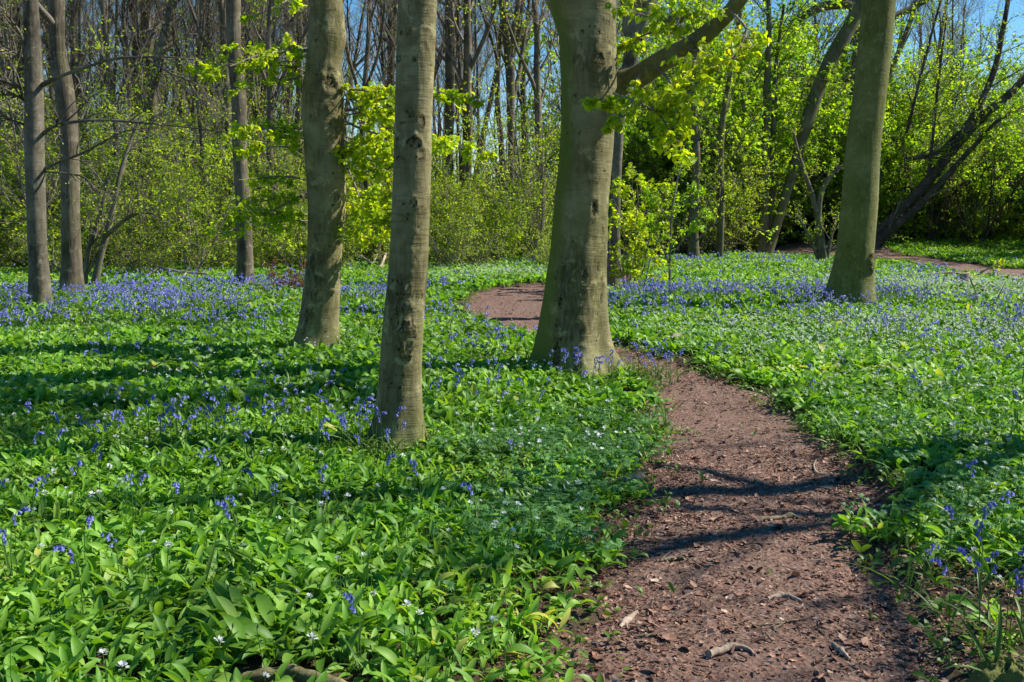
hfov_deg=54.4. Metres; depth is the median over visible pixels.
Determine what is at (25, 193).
hazel shrub
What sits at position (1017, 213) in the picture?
hazel shrub
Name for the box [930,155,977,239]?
coppice stool
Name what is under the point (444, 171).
hazel shrub
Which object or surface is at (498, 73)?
bare tree
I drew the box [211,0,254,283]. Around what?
oak tree
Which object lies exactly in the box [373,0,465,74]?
bare tree
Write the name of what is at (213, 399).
bluebell
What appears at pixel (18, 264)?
bramble scrub
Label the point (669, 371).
bluebell
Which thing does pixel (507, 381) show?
bluebell
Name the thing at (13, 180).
hazel shrub
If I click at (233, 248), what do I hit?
bramble scrub
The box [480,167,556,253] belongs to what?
hazel shrub
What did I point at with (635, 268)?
yellow shrub
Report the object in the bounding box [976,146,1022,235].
coppice stool
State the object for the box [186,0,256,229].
bare tree
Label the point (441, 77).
bare tree
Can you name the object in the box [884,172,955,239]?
hazel shrub
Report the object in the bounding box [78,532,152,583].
bluebell
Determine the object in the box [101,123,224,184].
hazel shrub
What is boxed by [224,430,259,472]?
bluebell
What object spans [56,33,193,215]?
young tree
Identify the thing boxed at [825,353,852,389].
bluebell
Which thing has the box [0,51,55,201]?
young tree
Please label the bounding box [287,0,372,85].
bare tree
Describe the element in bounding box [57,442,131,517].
bluebell
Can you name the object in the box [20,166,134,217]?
hazel shrub
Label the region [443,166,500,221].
young tree
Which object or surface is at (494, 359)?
bluebell
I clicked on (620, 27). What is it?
bare tree
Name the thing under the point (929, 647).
twig litter
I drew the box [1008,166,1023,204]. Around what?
coppice stool
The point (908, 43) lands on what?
leafy tree
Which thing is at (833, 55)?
ivy tree
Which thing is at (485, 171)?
hazel shrub
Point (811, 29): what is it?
bare tree
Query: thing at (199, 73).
bare tree
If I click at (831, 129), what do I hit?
leafy tree
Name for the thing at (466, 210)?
hazel shrub
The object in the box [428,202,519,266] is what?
bramble scrub
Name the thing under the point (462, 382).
bluebell
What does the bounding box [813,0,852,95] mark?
bare tree
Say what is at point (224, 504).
bluebell
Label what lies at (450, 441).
flower stalks
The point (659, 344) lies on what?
bluebell
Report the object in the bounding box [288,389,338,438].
bluebell
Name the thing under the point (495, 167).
hazel shrub
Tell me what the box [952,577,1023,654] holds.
bluebell
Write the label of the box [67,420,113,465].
bluebell
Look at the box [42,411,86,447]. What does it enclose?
bluebell
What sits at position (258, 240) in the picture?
bramble scrub
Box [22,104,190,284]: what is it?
leaning tree
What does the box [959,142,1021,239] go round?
coppice stool
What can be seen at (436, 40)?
bare tree
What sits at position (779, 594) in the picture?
wood piece
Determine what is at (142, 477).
bluebell
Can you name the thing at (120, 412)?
bluebell
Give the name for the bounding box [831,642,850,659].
wood piece
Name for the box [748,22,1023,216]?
leafy tree
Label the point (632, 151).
leafy tree
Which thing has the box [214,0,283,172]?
bare tree
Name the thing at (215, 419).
bluebell
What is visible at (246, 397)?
bluebell
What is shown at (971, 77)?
leafy tree
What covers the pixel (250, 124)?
young tree
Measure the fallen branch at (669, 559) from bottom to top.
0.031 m
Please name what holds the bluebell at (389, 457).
on the ground at (582, 613)
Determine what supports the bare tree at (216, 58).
on the ground at (582, 613)
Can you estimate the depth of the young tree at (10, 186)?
38.30 m
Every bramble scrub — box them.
[0,211,26,265]
[0,221,50,265]
[0,235,52,267]
[0,239,26,267]
[4,219,96,272]
[56,234,116,268]
[82,207,175,263]
[85,207,198,272]
[108,218,192,261]
[112,240,181,266]
[144,205,235,263]
[150,234,207,264]
[177,229,236,268]
[193,225,272,264]
[204,235,267,267]
[227,224,278,261]
[253,229,300,266]
[275,217,371,266]
[279,236,302,263]
[372,240,389,264]
[383,232,450,260]
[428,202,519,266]
[429,222,498,262]
[430,201,526,264]
[432,232,478,256]
[462,230,517,260]
[516,232,550,264]
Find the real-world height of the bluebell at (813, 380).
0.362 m
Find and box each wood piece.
[619,610,638,627]
[766,591,802,601]
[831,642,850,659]
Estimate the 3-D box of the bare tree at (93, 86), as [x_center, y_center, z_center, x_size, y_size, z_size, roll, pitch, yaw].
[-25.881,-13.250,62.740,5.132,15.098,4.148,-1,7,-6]
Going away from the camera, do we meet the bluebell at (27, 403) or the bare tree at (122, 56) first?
the bluebell at (27, 403)
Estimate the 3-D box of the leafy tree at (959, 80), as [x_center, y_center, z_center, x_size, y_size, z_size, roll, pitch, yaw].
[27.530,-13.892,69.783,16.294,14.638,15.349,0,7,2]
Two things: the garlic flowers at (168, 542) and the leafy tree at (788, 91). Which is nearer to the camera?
the garlic flowers at (168, 542)
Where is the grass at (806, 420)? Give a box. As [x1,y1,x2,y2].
[0,284,1023,670]
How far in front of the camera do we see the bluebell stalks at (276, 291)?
16.22 m
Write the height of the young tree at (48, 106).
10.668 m
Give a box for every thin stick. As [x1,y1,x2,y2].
[636,633,662,636]
[749,617,810,632]
[813,459,826,473]
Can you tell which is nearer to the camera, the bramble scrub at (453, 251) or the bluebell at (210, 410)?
the bluebell at (210, 410)
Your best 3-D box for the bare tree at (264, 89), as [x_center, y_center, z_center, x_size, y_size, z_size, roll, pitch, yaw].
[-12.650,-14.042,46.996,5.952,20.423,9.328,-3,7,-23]
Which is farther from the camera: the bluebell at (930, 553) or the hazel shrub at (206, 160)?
the hazel shrub at (206, 160)
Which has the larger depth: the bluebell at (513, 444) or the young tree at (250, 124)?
the young tree at (250, 124)
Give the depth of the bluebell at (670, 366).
10.13 m
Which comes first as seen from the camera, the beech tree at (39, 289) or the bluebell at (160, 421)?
the bluebell at (160, 421)
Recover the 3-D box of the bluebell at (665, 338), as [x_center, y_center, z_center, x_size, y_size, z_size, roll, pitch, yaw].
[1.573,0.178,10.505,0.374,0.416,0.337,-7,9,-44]
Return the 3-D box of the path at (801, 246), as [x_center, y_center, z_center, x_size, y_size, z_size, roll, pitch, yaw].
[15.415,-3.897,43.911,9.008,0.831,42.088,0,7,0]
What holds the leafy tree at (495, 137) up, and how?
on the ground at (582, 613)
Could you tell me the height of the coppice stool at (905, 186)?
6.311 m
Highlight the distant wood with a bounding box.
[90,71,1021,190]
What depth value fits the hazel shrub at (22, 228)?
31.72 m
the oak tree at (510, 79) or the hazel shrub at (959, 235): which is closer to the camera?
the oak tree at (510, 79)
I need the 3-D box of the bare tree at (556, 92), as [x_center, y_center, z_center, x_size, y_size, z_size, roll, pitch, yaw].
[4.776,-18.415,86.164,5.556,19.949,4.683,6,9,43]
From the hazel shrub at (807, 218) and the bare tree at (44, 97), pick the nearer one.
the hazel shrub at (807, 218)
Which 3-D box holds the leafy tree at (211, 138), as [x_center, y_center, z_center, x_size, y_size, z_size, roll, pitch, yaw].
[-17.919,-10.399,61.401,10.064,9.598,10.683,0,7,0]
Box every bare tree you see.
[0,0,16,147]
[0,0,47,232]
[0,0,71,203]
[0,33,16,161]
[2,7,50,178]
[4,1,100,184]
[20,0,68,159]
[21,0,49,134]
[21,0,73,158]
[22,44,91,138]
[39,0,135,107]
[40,0,120,171]
[40,17,93,116]
[41,0,99,106]
[41,0,183,148]
[43,6,119,148]
[45,2,95,169]
[65,0,160,179]
[68,27,119,152]
[77,0,170,261]
[80,0,158,145]
[82,0,131,154]
[82,1,121,137]
[83,4,122,129]
[94,0,199,196]
[97,0,219,182]
[106,0,183,152]
[108,0,166,219]
[108,1,154,141]
[110,0,215,159]
[111,1,189,207]
[115,0,229,259]
[132,0,179,232]
[139,0,170,181]
[152,0,221,204]
[153,3,218,160]
[156,17,171,127]
[158,0,251,151]
[159,10,221,152]
[160,0,196,200]
[161,0,217,171]
[162,49,213,137]
[170,0,254,187]
[179,0,280,127]
[183,1,213,119]
[185,29,221,139]
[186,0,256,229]
[186,3,306,123]
[187,0,250,112]
[195,0,303,216]
[202,0,301,80]
[208,0,303,196]
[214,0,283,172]
[220,4,294,165]
[241,0,276,189]
[241,0,305,169]
[241,0,362,259]
[241,1,305,169]
[243,0,285,150]
[258,0,386,77]
[265,1,306,203]
[272,0,394,146]
[273,2,347,162]
[275,18,295,122]
[277,0,309,190]
[283,16,305,184]
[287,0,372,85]
[304,0,397,261]
[342,0,396,241]
[343,0,364,147]
[353,0,392,174]
[355,0,471,106]
[358,0,446,217]
[359,13,438,111]
[363,3,396,183]
[371,8,396,80]
[371,52,460,169]
[372,0,397,71]
[373,0,456,90]
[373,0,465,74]
[394,5,462,191]
[432,10,493,183]
[433,0,479,86]
[434,0,479,184]
[434,1,493,179]
[435,0,492,231]
[436,0,498,203]
[436,0,502,198]
[436,0,512,186]
[444,5,503,157]
[457,0,538,160]
[461,0,530,193]
[473,0,550,176]
[477,0,553,253]
[485,0,557,254]
[489,4,532,165]
[517,3,561,117]
[525,0,561,97]
[528,53,560,116]
[541,39,560,170]
[557,0,642,253]
[616,0,623,58]
[676,0,741,103]
[746,0,840,69]
[747,0,774,79]
[755,0,816,75]
[786,0,839,98]
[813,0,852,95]
[889,0,936,106]
[904,0,945,89]
[907,0,985,130]
[911,30,958,126]
[929,0,975,121]
[945,9,996,131]
[947,0,1023,121]
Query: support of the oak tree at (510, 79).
on the ground at (582, 613)
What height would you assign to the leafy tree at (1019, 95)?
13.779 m
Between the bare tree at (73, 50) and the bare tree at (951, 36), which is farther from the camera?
the bare tree at (951, 36)
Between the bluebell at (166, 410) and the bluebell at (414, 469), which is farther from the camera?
the bluebell at (166, 410)
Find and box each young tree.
[0,0,118,225]
[0,0,150,252]
[0,25,47,217]
[0,33,58,223]
[0,39,216,241]
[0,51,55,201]
[0,77,138,214]
[0,128,20,259]
[0,130,92,249]
[0,132,57,256]
[1,79,138,180]
[1,120,102,221]
[1,130,52,235]
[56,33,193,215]
[80,77,204,266]
[97,0,283,234]
[106,121,190,229]
[138,96,268,273]
[143,91,346,250]
[147,28,290,253]
[161,43,394,251]
[190,63,303,208]
[223,88,303,200]
[248,69,354,200]
[252,82,354,225]
[255,161,361,247]
[304,47,393,254]
[360,143,440,254]
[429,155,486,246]
[441,89,559,217]
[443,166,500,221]
[450,0,560,257]
[457,72,545,213]
[928,110,1023,213]
[983,102,1023,224]
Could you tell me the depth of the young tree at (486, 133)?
53.17 m
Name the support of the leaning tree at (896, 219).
on the ground at (582, 613)
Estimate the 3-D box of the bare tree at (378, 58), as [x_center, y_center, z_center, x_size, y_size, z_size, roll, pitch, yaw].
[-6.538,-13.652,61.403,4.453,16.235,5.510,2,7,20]
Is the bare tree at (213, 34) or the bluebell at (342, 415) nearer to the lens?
the bluebell at (342, 415)
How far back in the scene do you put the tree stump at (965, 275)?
24.54 m
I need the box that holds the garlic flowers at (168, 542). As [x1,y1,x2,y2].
[2,256,1023,676]
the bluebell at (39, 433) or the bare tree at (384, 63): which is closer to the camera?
the bluebell at (39, 433)
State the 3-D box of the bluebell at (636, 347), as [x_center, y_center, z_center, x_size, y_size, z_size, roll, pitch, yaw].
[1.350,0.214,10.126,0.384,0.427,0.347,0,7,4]
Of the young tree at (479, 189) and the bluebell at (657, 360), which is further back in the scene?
the young tree at (479, 189)
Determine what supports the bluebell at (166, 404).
on the ground at (582, 613)
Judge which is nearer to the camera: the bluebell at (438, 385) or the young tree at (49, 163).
the bluebell at (438, 385)
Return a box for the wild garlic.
[0,234,1023,681]
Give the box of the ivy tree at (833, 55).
[722,0,861,253]
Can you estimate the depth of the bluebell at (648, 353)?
10.13 m
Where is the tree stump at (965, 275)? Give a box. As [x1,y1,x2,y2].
[959,272,969,282]
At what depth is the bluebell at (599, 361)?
9.29 m
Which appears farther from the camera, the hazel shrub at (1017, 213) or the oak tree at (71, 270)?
the hazel shrub at (1017, 213)
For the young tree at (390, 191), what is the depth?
39.81 m
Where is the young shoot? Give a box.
[968,274,1016,303]
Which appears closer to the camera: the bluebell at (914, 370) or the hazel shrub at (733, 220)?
the bluebell at (914, 370)
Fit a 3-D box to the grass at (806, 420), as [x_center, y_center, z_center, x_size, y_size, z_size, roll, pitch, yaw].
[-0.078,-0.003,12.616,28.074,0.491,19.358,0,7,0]
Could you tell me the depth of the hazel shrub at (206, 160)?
45.68 m
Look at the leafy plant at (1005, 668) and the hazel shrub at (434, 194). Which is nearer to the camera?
the leafy plant at (1005, 668)
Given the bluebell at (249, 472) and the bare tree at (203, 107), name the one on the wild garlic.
the bluebell at (249, 472)
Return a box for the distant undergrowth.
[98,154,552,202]
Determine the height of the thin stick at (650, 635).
0.012 m
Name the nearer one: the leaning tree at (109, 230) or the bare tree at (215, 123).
the leaning tree at (109, 230)
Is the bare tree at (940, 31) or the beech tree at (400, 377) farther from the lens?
the bare tree at (940, 31)
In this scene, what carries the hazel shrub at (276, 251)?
on the ground at (582, 613)
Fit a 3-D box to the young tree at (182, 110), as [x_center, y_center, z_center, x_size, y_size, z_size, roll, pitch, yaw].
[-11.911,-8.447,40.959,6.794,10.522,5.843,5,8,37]
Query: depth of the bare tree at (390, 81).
46.74 m
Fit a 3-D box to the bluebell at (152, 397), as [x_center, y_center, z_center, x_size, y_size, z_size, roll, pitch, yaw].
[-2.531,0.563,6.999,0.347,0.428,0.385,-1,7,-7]
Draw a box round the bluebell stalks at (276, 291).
[0,277,1023,427]
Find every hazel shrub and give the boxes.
[0,83,141,260]
[0,107,232,266]
[0,167,26,265]
[1,176,137,264]
[2,116,202,261]
[8,159,118,225]
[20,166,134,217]
[52,131,213,221]
[60,163,159,262]
[80,99,305,244]
[95,156,223,261]
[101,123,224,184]
[117,158,222,257]
[154,179,228,241]
[179,154,306,258]
[188,181,305,254]
[199,125,362,196]
[213,142,368,268]
[229,182,307,262]
[254,122,384,204]
[273,119,390,224]
[280,168,379,260]
[347,174,447,259]
[362,157,450,244]
[371,112,558,231]
[383,138,534,199]
[430,162,521,257]
[431,95,611,261]
[431,149,551,237]
[431,172,531,257]
[460,166,548,255]
[472,190,533,255]
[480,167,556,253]
[607,192,674,255]
[608,178,707,255]
[620,179,671,252]
[622,133,761,253]
[632,143,802,250]
[638,164,751,253]
[642,105,821,251]
[646,131,784,251]
[654,153,776,253]
[716,168,805,247]
[723,208,774,250]
[776,174,819,218]
[778,125,959,239]
[778,219,797,241]
[790,168,829,237]
[794,197,829,238]
[810,210,837,238]
[880,159,975,218]
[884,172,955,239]
[919,176,999,240]
[961,190,1023,240]
[969,134,1023,225]
[995,201,1023,237]
[1008,201,1023,216]
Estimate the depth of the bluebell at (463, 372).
8.44 m
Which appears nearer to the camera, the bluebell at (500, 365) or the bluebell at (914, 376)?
the bluebell at (914, 376)
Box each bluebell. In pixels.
[0,249,1023,445]
[0,410,31,443]
[0,476,67,551]
[0,478,19,510]
[0,506,52,579]
[0,529,38,577]
[1,431,52,480]
[3,401,54,447]
[12,428,84,477]
[13,473,51,521]
[35,544,144,624]
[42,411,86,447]
[42,460,105,527]
[50,515,123,567]
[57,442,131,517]
[60,414,106,455]
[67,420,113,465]
[77,421,105,452]
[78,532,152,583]
[83,386,138,438]
[97,473,165,520]
[98,422,111,451]
[105,409,158,458]
[106,415,145,459]
[110,473,156,516]
[111,406,163,441]
[132,394,168,443]
[133,408,188,445]
[142,414,177,450]
[144,395,201,441]
[148,415,209,471]
[151,482,211,537]
[154,414,195,457]
[156,403,200,447]
[156,413,188,454]
[156,414,172,447]
[158,397,202,436]
[160,422,179,453]
[173,447,224,486]
[177,406,201,441]
[188,396,219,433]
[192,418,228,439]
[200,454,245,492]
[202,402,246,438]
[202,406,230,444]
[203,405,227,436]
[203,500,284,572]
[218,405,245,438]
[219,415,247,441]
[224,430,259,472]
[224,495,239,536]
[227,395,270,443]
[229,417,252,442]
[231,404,266,446]
[242,468,281,503]
[254,258,305,290]
[254,397,314,453]
[266,400,277,430]
[266,483,297,521]
[271,412,295,447]
[282,464,331,522]
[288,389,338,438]
[305,417,351,462]
[309,489,338,523]
[310,431,352,460]
[311,398,347,426]
[320,414,369,456]
[321,411,353,446]
[321,592,403,676]
[322,418,375,462]
[330,396,386,453]
[330,412,374,446]
[331,396,379,453]
[345,409,383,453]
[350,417,377,455]
[350,421,380,451]
[353,434,381,465]
[355,411,388,457]
[357,453,409,501]
[364,404,409,451]
[365,406,421,452]
[368,428,411,470]
[384,421,405,452]
[396,459,461,514]
[423,378,455,401]
[441,367,467,402]
[449,375,461,403]
[450,368,486,408]
[458,481,510,533]
[467,359,482,387]
[476,357,504,388]
[486,364,516,394]
[486,377,498,398]
[487,438,536,473]
[490,390,511,415]
[496,378,512,406]
[499,343,526,372]
[507,377,527,403]
[547,348,582,374]
[552,347,566,377]
[564,370,598,394]
[569,346,598,375]
[574,360,606,388]
[587,355,609,380]
[605,349,625,381]
[622,355,647,378]
[626,342,658,377]
[631,352,668,377]
[635,340,669,376]
[639,341,665,380]
[642,347,665,377]
[642,359,665,386]
[648,337,682,373]
[649,352,681,378]
[654,355,672,384]
[659,350,687,380]
[672,348,700,380]
[684,342,719,376]
[700,342,734,371]
[705,345,739,377]
[790,378,832,418]
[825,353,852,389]
[892,369,927,402]
[895,543,961,594]
[900,375,947,416]
[901,557,969,638]
[911,505,998,568]
[920,546,1023,659]
[922,459,991,527]
[933,550,1017,640]
[938,501,1016,573]
[940,520,1019,607]
[946,365,963,394]
[948,564,1023,653]
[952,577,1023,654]
[959,490,1023,541]
[963,545,1023,642]
[983,606,1023,652]
[1010,390,1019,424]
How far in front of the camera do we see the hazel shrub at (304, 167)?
46.83 m
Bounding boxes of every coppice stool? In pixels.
[880,121,989,240]
[881,145,956,239]
[925,137,1023,244]
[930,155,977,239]
[957,145,1023,235]
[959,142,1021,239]
[960,132,1013,198]
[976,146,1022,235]
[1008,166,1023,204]
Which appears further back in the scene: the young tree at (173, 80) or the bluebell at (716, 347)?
the young tree at (173, 80)
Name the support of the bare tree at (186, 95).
on the ground at (582, 613)
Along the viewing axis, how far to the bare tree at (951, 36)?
88.92 m
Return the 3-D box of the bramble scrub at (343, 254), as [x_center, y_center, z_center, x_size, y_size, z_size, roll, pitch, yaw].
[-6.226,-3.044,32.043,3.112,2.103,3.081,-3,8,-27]
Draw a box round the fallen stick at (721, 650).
[705,642,754,657]
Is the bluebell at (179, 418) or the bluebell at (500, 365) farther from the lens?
the bluebell at (500, 365)
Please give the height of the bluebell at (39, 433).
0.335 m
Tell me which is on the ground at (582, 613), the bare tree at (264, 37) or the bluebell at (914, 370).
the bare tree at (264, 37)
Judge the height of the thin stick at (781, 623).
0.026 m
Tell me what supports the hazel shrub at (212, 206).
on the ground at (582, 613)
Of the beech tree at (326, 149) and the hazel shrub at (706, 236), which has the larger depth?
the hazel shrub at (706, 236)
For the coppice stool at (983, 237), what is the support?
on the ground at (582, 613)
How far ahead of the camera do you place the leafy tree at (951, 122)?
59.47 m
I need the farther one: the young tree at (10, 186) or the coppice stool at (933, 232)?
the coppice stool at (933, 232)
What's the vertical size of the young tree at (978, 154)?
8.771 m
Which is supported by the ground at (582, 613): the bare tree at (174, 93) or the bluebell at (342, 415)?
the bare tree at (174, 93)
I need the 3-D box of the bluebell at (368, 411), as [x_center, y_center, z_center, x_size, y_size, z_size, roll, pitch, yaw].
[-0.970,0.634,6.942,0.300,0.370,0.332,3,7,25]
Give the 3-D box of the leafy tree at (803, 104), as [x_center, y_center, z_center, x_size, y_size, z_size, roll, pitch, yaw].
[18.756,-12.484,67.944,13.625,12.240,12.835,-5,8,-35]
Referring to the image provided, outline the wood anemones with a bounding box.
[355,325,1023,591]
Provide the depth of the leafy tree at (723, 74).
52.24 m
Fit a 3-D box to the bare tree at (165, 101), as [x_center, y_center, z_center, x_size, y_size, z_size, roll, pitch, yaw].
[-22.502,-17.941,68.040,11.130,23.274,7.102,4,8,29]
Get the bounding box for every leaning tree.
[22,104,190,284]
[875,0,1023,246]
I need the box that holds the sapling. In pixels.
[637,135,714,292]
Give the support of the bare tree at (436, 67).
on the ground at (582, 613)
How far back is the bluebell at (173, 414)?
6.57 m
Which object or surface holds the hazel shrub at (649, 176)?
on the ground at (582, 613)
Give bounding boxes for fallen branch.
[145,262,207,279]
[356,252,386,267]
[657,555,688,561]
[755,512,799,521]
[928,259,1013,277]
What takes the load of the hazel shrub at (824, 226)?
on the ground at (582, 613)
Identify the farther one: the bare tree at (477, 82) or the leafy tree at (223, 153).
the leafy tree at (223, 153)
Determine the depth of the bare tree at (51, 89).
58.32 m
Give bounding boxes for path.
[462,275,945,681]
[774,237,1023,277]
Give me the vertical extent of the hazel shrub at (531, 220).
6.384 m
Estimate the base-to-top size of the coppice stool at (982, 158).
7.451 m
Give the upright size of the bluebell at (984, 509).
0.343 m
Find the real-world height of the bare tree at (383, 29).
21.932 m
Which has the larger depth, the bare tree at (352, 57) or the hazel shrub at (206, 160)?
the bare tree at (352, 57)
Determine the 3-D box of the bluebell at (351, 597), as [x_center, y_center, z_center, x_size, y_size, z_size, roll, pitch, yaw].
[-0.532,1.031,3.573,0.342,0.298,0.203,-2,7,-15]
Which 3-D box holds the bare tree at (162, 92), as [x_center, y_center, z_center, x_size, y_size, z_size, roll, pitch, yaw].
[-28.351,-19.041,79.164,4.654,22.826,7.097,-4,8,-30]
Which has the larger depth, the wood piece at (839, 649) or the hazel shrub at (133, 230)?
the hazel shrub at (133, 230)
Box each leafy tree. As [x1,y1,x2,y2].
[125,104,283,173]
[165,111,304,173]
[347,140,458,187]
[438,118,556,190]
[481,0,904,179]
[514,0,818,251]
[514,103,736,249]
[515,26,684,178]
[521,108,686,253]
[526,86,645,132]
[555,0,839,108]
[616,0,847,241]
[618,0,893,233]
[623,24,822,241]
[625,71,825,251]
[625,128,724,181]
[631,3,915,191]
[637,0,827,118]
[663,64,916,243]
[724,28,1019,119]
[725,10,1023,216]
[735,0,1003,155]
[737,41,947,140]
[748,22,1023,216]
[748,42,1010,223]
[752,6,961,236]
[753,78,953,239]
[779,144,833,239]
[781,70,895,220]
[786,55,848,236]
[796,49,1023,241]
[802,83,1001,162]
[810,141,984,242]
[819,53,1023,149]
[829,45,1021,149]
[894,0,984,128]
[902,132,1023,242]
[927,60,1023,224]
[966,123,1023,232]
[969,152,1013,199]
[982,54,1023,233]
[986,90,1023,198]
[996,65,1023,127]
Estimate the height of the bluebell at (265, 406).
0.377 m
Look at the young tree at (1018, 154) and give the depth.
59.91 m
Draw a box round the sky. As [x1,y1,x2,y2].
[21,0,1023,185]
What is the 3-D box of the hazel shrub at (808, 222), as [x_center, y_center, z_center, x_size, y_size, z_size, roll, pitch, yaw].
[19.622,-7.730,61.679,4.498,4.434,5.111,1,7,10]
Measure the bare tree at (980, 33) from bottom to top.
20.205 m
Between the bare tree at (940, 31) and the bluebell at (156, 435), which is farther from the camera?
the bare tree at (940, 31)
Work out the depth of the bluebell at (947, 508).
4.63 m
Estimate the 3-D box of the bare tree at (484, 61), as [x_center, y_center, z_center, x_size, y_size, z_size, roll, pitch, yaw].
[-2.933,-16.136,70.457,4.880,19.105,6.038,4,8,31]
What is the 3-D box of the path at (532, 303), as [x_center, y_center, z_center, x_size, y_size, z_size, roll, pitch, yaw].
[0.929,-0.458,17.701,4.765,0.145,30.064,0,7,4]
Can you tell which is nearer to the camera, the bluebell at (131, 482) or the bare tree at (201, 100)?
the bluebell at (131, 482)
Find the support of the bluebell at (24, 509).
on the wild garlic
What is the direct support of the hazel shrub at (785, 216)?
on the ground at (582, 613)
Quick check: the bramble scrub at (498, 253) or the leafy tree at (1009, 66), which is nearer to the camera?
the bramble scrub at (498, 253)
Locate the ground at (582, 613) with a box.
[0,237,1023,681]
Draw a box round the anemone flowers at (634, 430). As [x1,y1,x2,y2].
[473,329,1013,548]
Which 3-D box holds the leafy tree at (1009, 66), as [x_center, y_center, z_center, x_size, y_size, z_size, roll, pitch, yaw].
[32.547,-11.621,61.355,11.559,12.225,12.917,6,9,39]
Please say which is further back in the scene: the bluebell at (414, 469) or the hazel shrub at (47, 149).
the hazel shrub at (47, 149)
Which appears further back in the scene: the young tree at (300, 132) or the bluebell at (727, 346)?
the young tree at (300, 132)
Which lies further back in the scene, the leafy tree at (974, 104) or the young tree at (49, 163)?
the leafy tree at (974, 104)
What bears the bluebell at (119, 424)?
on the wild garlic
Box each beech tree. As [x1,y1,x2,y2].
[0,0,237,305]
[183,0,497,348]
[365,0,436,456]
[524,0,771,375]
[607,0,664,285]
[820,0,895,305]
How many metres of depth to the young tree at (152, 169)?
39.90 m
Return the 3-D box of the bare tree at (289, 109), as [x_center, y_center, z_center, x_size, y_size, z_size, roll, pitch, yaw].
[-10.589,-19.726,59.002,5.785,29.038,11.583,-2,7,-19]
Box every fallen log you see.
[241,663,346,681]
[620,473,644,482]
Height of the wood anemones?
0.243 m
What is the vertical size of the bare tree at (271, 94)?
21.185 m
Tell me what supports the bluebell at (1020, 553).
on the ground at (582, 613)
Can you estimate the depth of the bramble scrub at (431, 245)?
39.18 m
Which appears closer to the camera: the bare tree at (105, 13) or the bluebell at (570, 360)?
the bluebell at (570, 360)
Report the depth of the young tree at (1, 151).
36.07 m
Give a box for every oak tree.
[38,0,85,292]
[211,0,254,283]
[495,0,551,256]
[656,0,759,257]
[772,0,928,116]
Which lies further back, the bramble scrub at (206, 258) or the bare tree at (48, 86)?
the bare tree at (48, 86)
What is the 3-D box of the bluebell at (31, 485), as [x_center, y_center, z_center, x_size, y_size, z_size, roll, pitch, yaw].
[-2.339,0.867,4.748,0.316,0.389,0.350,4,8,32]
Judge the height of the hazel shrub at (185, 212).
4.228 m
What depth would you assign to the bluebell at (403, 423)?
6.87 m
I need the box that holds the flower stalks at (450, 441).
[0,307,1023,681]
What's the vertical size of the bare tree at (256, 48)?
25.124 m
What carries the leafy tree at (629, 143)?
on the ground at (582, 613)
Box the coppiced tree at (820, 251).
[783,120,842,259]
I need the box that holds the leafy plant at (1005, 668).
[964,654,1023,681]
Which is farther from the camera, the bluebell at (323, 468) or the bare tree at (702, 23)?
the bare tree at (702, 23)
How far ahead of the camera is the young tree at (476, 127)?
46.67 m
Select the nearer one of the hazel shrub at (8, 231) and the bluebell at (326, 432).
the bluebell at (326, 432)
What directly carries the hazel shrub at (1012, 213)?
on the ground at (582, 613)
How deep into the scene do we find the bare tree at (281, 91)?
76.65 m
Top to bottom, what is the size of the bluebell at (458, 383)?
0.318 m
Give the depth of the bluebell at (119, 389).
7.32 m
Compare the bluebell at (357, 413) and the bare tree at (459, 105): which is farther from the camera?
the bare tree at (459, 105)
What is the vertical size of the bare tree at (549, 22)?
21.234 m
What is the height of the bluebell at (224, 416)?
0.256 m
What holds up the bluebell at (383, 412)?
on the wild garlic
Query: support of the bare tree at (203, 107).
on the ground at (582, 613)
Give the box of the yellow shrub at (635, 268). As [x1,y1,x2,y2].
[607,162,682,288]
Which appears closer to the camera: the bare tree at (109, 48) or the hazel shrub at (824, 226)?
the hazel shrub at (824, 226)
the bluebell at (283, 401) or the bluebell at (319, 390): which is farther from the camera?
the bluebell at (319, 390)
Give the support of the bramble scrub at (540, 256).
on the ground at (582, 613)
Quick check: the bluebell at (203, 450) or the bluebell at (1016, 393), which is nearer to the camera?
the bluebell at (203, 450)
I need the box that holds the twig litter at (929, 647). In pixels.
[556,346,938,681]
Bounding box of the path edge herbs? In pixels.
[451,295,977,681]
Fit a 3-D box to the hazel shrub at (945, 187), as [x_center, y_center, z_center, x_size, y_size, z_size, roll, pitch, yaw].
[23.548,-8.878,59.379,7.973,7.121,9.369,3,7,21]
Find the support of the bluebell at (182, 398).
on the wild garlic
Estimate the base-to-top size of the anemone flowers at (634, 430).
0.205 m
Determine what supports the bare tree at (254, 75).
on the ground at (582, 613)
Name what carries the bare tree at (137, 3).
on the ground at (582, 613)
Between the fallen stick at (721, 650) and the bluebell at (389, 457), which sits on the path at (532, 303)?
the fallen stick at (721, 650)
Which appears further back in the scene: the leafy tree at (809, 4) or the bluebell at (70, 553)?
the leafy tree at (809, 4)
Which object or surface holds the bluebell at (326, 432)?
on the wild garlic
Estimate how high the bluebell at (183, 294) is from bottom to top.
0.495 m
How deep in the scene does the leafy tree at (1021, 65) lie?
60.40 m
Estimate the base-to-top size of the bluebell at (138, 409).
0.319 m
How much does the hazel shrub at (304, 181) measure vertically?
4.470 m
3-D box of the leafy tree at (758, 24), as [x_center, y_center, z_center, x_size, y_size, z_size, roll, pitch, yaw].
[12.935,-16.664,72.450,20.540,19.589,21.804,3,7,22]
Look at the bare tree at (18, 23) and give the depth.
41.37 m

